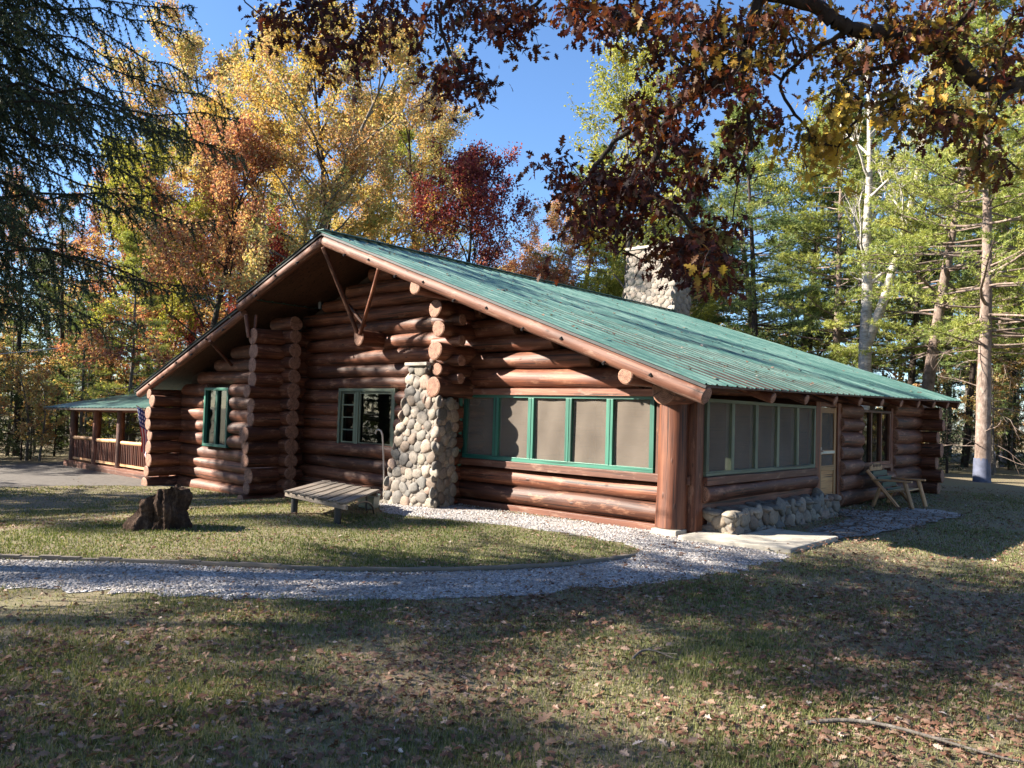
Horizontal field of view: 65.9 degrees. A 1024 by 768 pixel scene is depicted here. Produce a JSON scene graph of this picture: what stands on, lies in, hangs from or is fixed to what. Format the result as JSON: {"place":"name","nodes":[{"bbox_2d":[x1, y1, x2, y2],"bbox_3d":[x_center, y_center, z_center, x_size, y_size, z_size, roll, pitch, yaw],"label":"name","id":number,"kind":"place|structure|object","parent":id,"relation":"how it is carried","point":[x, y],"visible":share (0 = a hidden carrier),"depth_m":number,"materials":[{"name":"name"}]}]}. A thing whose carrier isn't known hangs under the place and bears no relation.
{"place":"outdoors","nodes":[
{"label":"outdoors","id":0,"kind":"place"},
{"bbox_2d":[0,503,791,600],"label":"gravel path","id":1,"kind":"structure","parent":0,"point":[303,575],"depth_m":8.20,"materials":[{"name":"grey gravel"}]},
{"bbox_2d":[0,406,1023,767],"bbox_3d":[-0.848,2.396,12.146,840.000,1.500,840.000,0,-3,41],"label":"ground","id":2,"kind":"structure","parent":0,"point":[1006,480],"depth_m":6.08,"materials":[{"name":"green plant"}]},
{"bbox_2d":[0,258,38,442],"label":"fir tree","id":3,"kind":"object","parent":2,"relation":"on","point":[2,424],"visible":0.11,"depth_m":34.22,"materials":[{"name":"green plant"}]},
{"bbox_2d":[2,398,42,459],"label":"fir tree","id":4,"kind":"object","parent":2,"relation":"on","point":[21,444],"visible":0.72,"depth_m":28.39,"materials":[{"name":"green plant"}]},
{"bbox_2d":[0,254,77,431],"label":"pine tree","id":5,"kind":"object","parent":2,"relation":"on","point":[49,289],"visible":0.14,"depth_m":41.61,"materials":[{"name":"green plant"}]},
{"bbox_2d":[0,185,78,455],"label":"fir tree","id":6,"kind":"object","parent":2,"relation":"on","point":[15,395],"visible":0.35,"depth_m":30.95,"materials":[{"name":"green plant"}]},
{"bbox_2d":[38,388,69,456],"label":"fir tree","id":7,"kind":"object","parent":2,"relation":"on","point":[55,448],"visible":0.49,"depth_m":30.92,"materials":[{"name":"green plant"}]},
{"bbox_2d":[0,182,108,449],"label":"fir tree","id":8,"kind":"object","parent":2,"relation":"on","point":[61,335],"visible":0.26,"depth_m":35.89,"materials":[{"name":"green plant"}]},
{"bbox_2d":[0,165,120,427],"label":"maple tree","id":9,"kind":"object","parent":2,"relation":"on","point":[74,238],"visible":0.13,"depth_m":49.27,"materials":[{"name":"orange plant"}]},
{"bbox_2d":[48,291,116,445],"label":"pine tree","id":10,"kind":"object","parent":2,"relation":"on","point":[79,359],"visible":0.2,"depth_m":32.95,"materials":[{"name":"green plant"}]},
{"bbox_2d":[0,461,183,486],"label":"gravel drive","id":11,"kind":"structure","parent":2,"relation":"on","point":[42,474],"depth_m":22.66,"materials":[{"name":"gravel"}]},
{"bbox_2d":[43,392,168,478],"bbox_3d":[-11.545,1.374,26.082,8.115,3.062,4.600,0,-3,41],"label":"side porch","id":12,"kind":"object","parent":2,"relation":"on","point":[118,455],"visible":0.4,"depth_m":24.93,"materials":[{"name":"brown wood"}]},
{"bbox_2d":[68,215,143,438],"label":"fir tree","id":13,"kind":"object","parent":2,"relation":"on","point":[111,417],"visible":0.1,"depth_m":39.97,"materials":[{"name":"green plant"}]},
{"bbox_2d":[73,230,174,440],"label":"pine tree","id":14,"kind":"object","parent":2,"relation":"on","point":[128,236],"visible":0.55,"depth_m":28.95,"materials":[{"name":"green plant"}]},
{"bbox_2d":[0,0,248,349],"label":"spruce tree","id":15,"kind":"object","parent":2,"relation":"on","point":[18,100],"visible":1,"depth_m":8.43,"materials":[{"name":"green plant"}]},
{"bbox_2d":[48,155,225,388],"bbox_3d":[-16.474,-3.849,37.151,7.988,14.386,7.956,2,-2,-17],"label":"oak tree","id":16,"kind":"object","parent":2,"relation":"on","point":[99,247],"visible":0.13,"depth_m":36.15,"materials":[{"name":"orange plant"}]},
{"bbox_2d":[44,143,260,429],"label":"maple tree","id":17,"kind":"object","parent":2,"relation":"on","point":[172,172],"visible":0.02,"depth_m":48.98,"materials":[{"name":"orange plant"}]},
{"bbox_2d":[76,116,236,371],"bbox_3d":[-14.601,-3.706,32.195,5.403,13.686,8.474,3,-3,-33],"label":"maple tree","id":18,"kind":"object","parent":2,"relation":"on","point":[176,300],"visible":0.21,"depth_m":30.66,"materials":[{"name":"yellow plant"}]},
{"bbox_2d":[122,484,192,530],"bbox_3d":[-4.894,1.718,10.926,0.950,0.640,0.744,2,-2,-4],"label":"tree stump","id":19,"kind":"object","parent":2,"relation":"on","point":[163,509],"visible":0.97,"depth_m":10.70,"materials":[{"name":"brown wood"}]},
{"bbox_2d":[136,199,201,438],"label":"fir tree","id":20,"kind":"object","parent":2,"relation":"on","point":[174,350],"visible":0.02,"depth_m":45.90,"materials":[{"name":"green plant"}]},
{"bbox_2d":[72,108,293,380],"bbox_3d":[-12.198,-3.686,29.959,7.577,13.700,7.608,0,-3,41],"label":"oak tree","id":21,"kind":"object","parent":2,"relation":"on","point":[224,178],"visible":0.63,"depth_m":29.06,"materials":[{"name":"orange plant"}]},
{"bbox_2d":[78,0,307,347],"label":"maple tree","id":22,"kind":"object","parent":2,"relation":"on","point":[184,50],"visible":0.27,"depth_m":42.37,"materials":[{"name":"yellow plant"}]},
{"bbox_2d":[167,195,296,346],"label":"oak tree","id":23,"kind":"object","parent":2,"relation":"on","point":[271,266],"visible":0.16,"depth_m":34.21,"materials":[{"name":"orange plant"}]},
{"bbox_2d":[173,96,341,335],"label":"maple tree","id":24,"kind":"object","parent":2,"relation":"on","point":[276,178],"visible":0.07,"depth_m":52.67,"materials":[{"name":"yellow plant"}]},
{"bbox_2d":[143,0,465,334],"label":"maple tree","id":25,"kind":"object","parent":2,"relation":"on","point":[362,137],"visible":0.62,"depth_m":30.22,"materials":[{"name":"yellow plant"}]},
{"bbox_2d":[0,553,635,571],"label":"path edging","id":26,"kind":"object","parent":2,"relation":"on","point":[279,566],"visible":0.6,"depth_m":8.42,"materials":[{"name":"grey stone"}]},
{"bbox_2d":[167,0,477,254],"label":"maple tree","id":27,"kind":"object","parent":2,"relation":"on","point":[372,216],"visible":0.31,"depth_m":32.98,"materials":[{"name":"yellow plant"}]},
{"bbox_2d":[284,480,379,523],"bbox_3d":[-2.986,1.986,13.112,1.462,0.447,3.336,2,-2,4],"label":"slatted table","id":28,"kind":"object","parent":2,"relation":"on","point":[326,493],"visible":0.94,"depth_m":12.74,"materials":[{"name":"grey wood"}]},
{"bbox_2d":[358,494,380,509],"bbox_3d":[-2.524,2.056,13.931,0.351,0.235,0.926,4,-3,-40],"label":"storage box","id":29,"kind":"object","parent":2,"relation":"on","point":[373,501],"visible":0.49,"depth_m":13.70,"materials":[{"name":"grey plastic"}]},
{"bbox_2d":[375,429,384,498],"bbox_3d":[-2.576,1.578,15.398,0.365,1.407,0.034,0,-3,41],"label":"bent pipe","id":30,"kind":"object","parent":2,"relation":"on","point":[383,454],"visible":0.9,"depth_m":15.33,"materials":[{"name":"metal"}]},
{"bbox_2d":[297,103,476,259],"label":"maple tree","id":31,"kind":"object","parent":2,"relation":"on","point":[401,147],"visible":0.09,"depth_m":47.90,"materials":[{"name":"yellow plant"}]},
{"bbox_2d":[312,82,519,272],"bbox_3d":[-4.682,-6.058,41.315,11.179,19.760,11.301,3,-2,-21],"label":"maple tree","id":32,"kind":"object","parent":2,"relation":"on","point":[443,136],"visible":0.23,"depth_m":39.70,"materials":[{"name":"yellow plant"}]},
{"bbox_2d":[402,134,543,269],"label":"oak tree","id":33,"kind":"object","parent":2,"relation":"on","point":[469,166],"visible":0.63,"depth_m":35.41,"materials":[{"name":"red plant"}]},
{"bbox_2d":[0,240,1023,767],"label":"fallen leaves","id":34,"kind":"object","parent":2,"relation":"on","point":[906,720],"visible":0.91,"depth_m":5.34,"materials":[{"name":"brown plant"}]},
{"bbox_2d":[0,146,1023,474],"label":"distant forest","id":35,"kind":"object","parent":2,"relation":"on","point":[40,376],"visible":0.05,"depth_m":31.50,"materials":[{"name":"green plant"}]},
{"bbox_2d":[500,252,575,285],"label":"oak tree","id":36,"kind":"object","parent":2,"relation":"on","point":[531,272],"visible":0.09,"depth_m":42.74,"materials":[{"name":"orange plant"}]},
{"bbox_2d":[534,712,552,723],"bbox_3d":[0.176,1.841,4.352,0.093,0.054,0.094,1,-2,26],"label":"leaf","id":37,"kind":"object","parent":2,"relation":"on","point":[544,717],"visible":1,"depth_m":4.36,"materials":[{"name":"brown plant"}]},
{"bbox_2d":[134,229,961,536],"bbox_3d":[1.128,-1.007,21.910,17.538,8.423,15.585,0,-3,41],"label":"log cabin","id":38,"kind":"object","parent":2,"relation":"on","point":[322,355],"visible":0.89,"depth_m":15.08,"materials":[{"name":"wood"}]},
{"bbox_2d":[136,405,147,457],"bbox_3d":[-9.948,1.426,21.860,0.938,1.653,0.165,2,-2,-8],"label":"flag","id":39,"kind":"object","parent":38,"relation":"attached to","point":[142,420],"visible":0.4,"depth_m":21.83,"materials":[{"name":"fabric"}]},
{"bbox_2d":[202,388,232,447],"bbox_3d":[-7.587,0.858,20.403,1.230,1.520,0.190,0,-3,41],"label":"window","id":40,"kind":"structure","parent":38,"relation":"in","point":[216,411],"depth_m":20.35,"materials":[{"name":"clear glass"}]},
{"bbox_2d":[337,388,399,446],"bbox_3d":[-3.175,0.760,17.430,1.980,1.320,0.190,0,-3,41],"label":"window","id":41,"kind":"structure","parent":38,"relation":"in","point":[361,411],"depth_m":17.44,"materials":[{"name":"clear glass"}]},
{"bbox_2d":[462,395,656,472],"bbox_3d":[0.656,0.786,13.535,4.140,1.180,0.106,0,-3,41],"label":"screen window","id":42,"kind":"structure","parent":38,"relation":"in","point":[598,432],"depth_m":13.28,"materials":[{"name":"beige fabric"}]},
{"bbox_2d":[703,399,815,476],"bbox_3d":[4.297,0.901,13.418,0.110,1.170,4.330,0,-3,41],"label":"screen window","id":43,"kind":"structure","parent":38,"relation":"in","point":[741,437],"depth_m":13.05,"materials":[{"name":"grey fabric"}]},
{"bbox_2d":[820,407,836,494],"bbox_3d":[6.214,1.442,15.531,0.100,1.960,0.900,0,-3,41],"label":"door","id":44,"kind":"structure","parent":38,"relation":"in","point":[828,415],"depth_m":15.60,"materials":[{"name":"brown wood"}]},
{"bbox_2d":[861,410,890,465],"bbox_3d":[8.176,1.211,17.834,0.110,1.230,2.100,0,-3,41],"label":"window","id":45,"kind":"structure","parent":38,"relation":"in","point":[876,432],"depth_m":17.95,"materials":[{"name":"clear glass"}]},
{"bbox_2d":[490,192,619,286],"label":"maple tree","id":46,"kind":"object","parent":2,"relation":"on","point":[553,222],"visible":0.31,"depth_m":49.61,"materials":[{"name":"orange plant"}]},
{"bbox_2d":[528,143,621,289],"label":"pine tree","id":47,"kind":"object","parent":2,"relation":"on","point":[605,146],"visible":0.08,"depth_m":52.26,"materials":[{"name":"green plant"}]},
{"bbox_2d":[575,265,624,297],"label":"oak tree","id":48,"kind":"object","parent":2,"relation":"on","point":[615,287],"visible":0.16,"depth_m":44.03,"materials":[{"name":"green plant"}]},
{"bbox_2d":[237,0,1023,305],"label":"oak tree","id":49,"kind":"object","parent":2,"relation":"on","point":[694,251],"visible":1,"depth_m":5.91,"materials":[{"name":"brown plant"}]},
{"bbox_2d":[579,82,708,308],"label":"aspen tree","id":50,"kind":"object","parent":2,"relation":"on","point":[661,115],"visible":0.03,"depth_m":46.03,"materials":[{"name":"green plant"}]},
{"bbox_2d":[588,158,701,292],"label":"maple tree","id":51,"kind":"object","parent":2,"relation":"on","point":[602,253],"depth_m":49.12,"materials":[{"name":"green plant"}]},
{"bbox_2d":[563,33,733,297],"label":"aspen tree","id":52,"kind":"object","parent":2,"relation":"on","point":[628,71],"visible":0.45,"depth_m":41.42,"materials":[{"name":"green plant"}]},
{"bbox_2d":[631,644,677,659],"bbox_3d":[0.998,1.919,5.594,0.303,0.059,0.251,3,-2,-29],"label":"fallen stick","id":53,"kind":"object","parent":2,"relation":"on","point":[641,651],"visible":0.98,"depth_m":5.62,"materials":[{"name":"grey wood"}]},
{"bbox_2d":[614,146,777,329],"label":"pine tree","id":54,"kind":"object","parent":2,"relation":"on","point":[722,309],"visible":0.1,"depth_m":43.31,"materials":[{"name":"green plant"}]},
{"bbox_2d":[678,192,744,323],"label":"pine tree","id":55,"kind":"object","parent":2,"relation":"on","point":[715,320],"visible":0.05,"depth_m":43.55,"materials":[{"name":"green plant"}]},
{"bbox_2d":[689,269,737,321],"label":"maple tree","id":56,"kind":"object","parent":2,"relation":"on","point":[710,308],"visible":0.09,"depth_m":40.18,"materials":[{"name":"green plant"}]},
{"bbox_2d":[686,77,822,350],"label":"pine tree","id":57,"kind":"object","parent":2,"relation":"on","point":[751,303],"visible":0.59,"depth_m":32.10,"materials":[{"name":"green plant"}]},
{"bbox_2d":[683,109,828,345],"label":"pine tree","id":58,"kind":"object","parent":2,"relation":"on","point":[768,258],"visible":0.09,"depth_m":49.12,"materials":[{"name":"green plant"}]},
{"bbox_2d":[678,528,837,552],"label":"concrete slab","id":59,"kind":"structure","parent":2,"relation":"on","point":[774,539],"depth_m":11.06,"materials":[{"name":"grey concrete"}]},
{"bbox_2d":[702,487,845,534],"bbox_3d":[4.477,2.185,13.211,0.705,0.670,4.512,0,-3,41],"label":"stone planter","id":60,"kind":"object","parent":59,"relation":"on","point":[758,515],"visible":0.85,"depth_m":12.51,"materials":[{"name":"grey stone"}]},
{"bbox_2d":[757,142,860,357],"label":"pine tree","id":61,"kind":"object","parent":2,"relation":"on","point":[819,291],"visible":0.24,"depth_m":41.36,"materials":[{"name":"green plant"}]},
{"bbox_2d":[704,90,932,355],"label":"maple tree","id":62,"kind":"object","parent":2,"relation":"on","point":[785,189],"visible":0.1,"depth_m":45.53,"materials":[{"name":"green plant"}]},
{"bbox_2d":[729,110,951,376],"bbox_3d":[16.210,-4.680,39.087,8.759,18.274,8.674,3,-2,-32],"label":"pine tree","id":63,"kind":"object","parent":2,"relation":"on","point":[836,323],"visible":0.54,"depth_m":38.68,"materials":[{"name":"green plant"}]},
{"bbox_2d":[761,97,956,409],"bbox_3d":[17.961,-5.236,40.852,9.341,18.825,10.005,2,-2,-2],"label":"pine tree","id":64,"kind":"object","parent":2,"relation":"on","point":[855,243],"visible":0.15,"depth_m":39.47,"materials":[{"name":"green plant"}]},
{"bbox_2d":[808,508,962,537],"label":"flagstone walk","id":65,"kind":"structure","parent":2,"relation":"on","point":[825,531],"depth_m":14.00,"materials":[{"name":"grey stone"}]},
{"bbox_2d":[865,463,927,508],"bbox_3d":[8.139,2.151,16.711,0.967,0.912,1.110,0,-3,41],"label":"lounge chair","id":66,"kind":"object","parent":2,"relation":"on","point":[895,487],"visible":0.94,"depth_m":16.60,"materials":[{"name":"wood"}]},
{"bbox_2d":[849,95,976,417],"bbox_3d":[19.572,-5.099,37.941,6.982,18.153,5.876,4,-3,-40],"label":"pine tree","id":67,"kind":"object","parent":2,"relation":"on","point":[916,319],"visible":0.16,"depth_m":37.80,"materials":[{"name":"green plant"}]},
{"bbox_2d":[806,713,1023,762],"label":"fallen stick","id":68,"kind":"object","parent":2,"relation":"on","point":[853,720],"visible":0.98,"depth_m":4.34,"materials":[{"name":"wood"}]},
{"bbox_2d":[821,9,1017,409],"bbox_3d":[14.761,-5.585,30.180,4.824,18.134,7.017,4,-3,-40],"label":"birch tree","id":69,"kind":"object","parent":2,"relation":"on","point":[867,334],"visible":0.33,"depth_m":31.07,"materials":[{"name":"green plant"}]},
{"bbox_2d":[826,9,1023,454],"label":"pine tree","id":70,"kind":"object","parent":2,"relation":"on","point":[929,373],"visible":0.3,"depth_m":29.87,"materials":[{"name":"green plant"}]},
{"bbox_2d":[837,0,1023,482],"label":"pine tree","id":71,"kind":"object","parent":2,"relation":"on","point":[982,330],"visible":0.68,"depth_m":25.12,"materials":[{"name":"green plant"}]},
{"bbox_2d":[935,372,953,464],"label":"fir tree","id":72,"kind":"object","parent":2,"relation":"on","point":[936,388],"visible":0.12,"depth_m":32.87,"materials":[{"name":"green plant"}]},
{"bbox_2d":[879,185,1023,458],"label":"pine tree","id":73,"kind":"object","parent":2,"relation":"on","point":[951,315],"visible":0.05,"depth_m":43.78,"materials":[{"name":"green plant"}]},
{"bbox_2d":[934,376,971,472],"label":"fir tree","id":74,"kind":"object","parent":2,"relation":"on","point":[946,416],"visible":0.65,"depth_m":28.90,"materials":[{"name":"green plant"}]},
{"bbox_2d":[907,71,1023,466],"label":"pine tree","id":75,"kind":"object","parent":2,"relation":"on","point":[999,321],"visible":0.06,"depth_m":35.86,"materials":[{"name":"green plant"}]},
{"bbox_2d":[918,128,1023,466],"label":"pine tree","id":76,"kind":"object","parent":2,"relation":"on","point":[970,377],"visible":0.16,"depth_m":33.85,"materials":[{"name":"green plant"}]},
{"bbox_2d":[926,71,1023,379],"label":"pine tree","id":77,"kind":"object","parent":2,"relation":"on","point":[1017,290],"visible":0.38,"depth_m":28.02,"materials":[{"name":"green plant"}]},
{"bbox_2d":[954,156,1023,463],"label":"pine tree","id":78,"kind":"object","parent":2,"relation":"on","point":[1020,380],"visible":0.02,"depth_m":40.06,"materials":[{"name":"green plant"}]},
{"bbox_2d":[992,132,1023,367],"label":"pine tree","id":79,"kind":"object","parent":2,"relation":"on","point":[1017,331],"visible":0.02,"depth_m":37.52,"materials":[{"name":"green plant"}]},
{"bbox_2d":[994,379,1023,469],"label":"fir tree","id":80,"kind":"object","parent":2,"relation":"on","point":[1008,462],"visible":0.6,"depth_m":32.90,"materials":[{"name":"green plant"}]},
{"bbox_2d":[0,0,1023,430],"label":"sky","id":81,"kind":"structure","parent":0,"point":[533,114],"materials":[{"name":"blue"}]},
{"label":"fir tree","id":82,"kind":"object","parent":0,"visible":0},
{"bbox_2d":[0,348,59,354],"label":"power line","id":83,"kind":"object","parent":82,"relation":"hanging from","point":[30,350],"visible":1,"depth_m":26.85,"materials":[{"name":"metal"}]}
]}

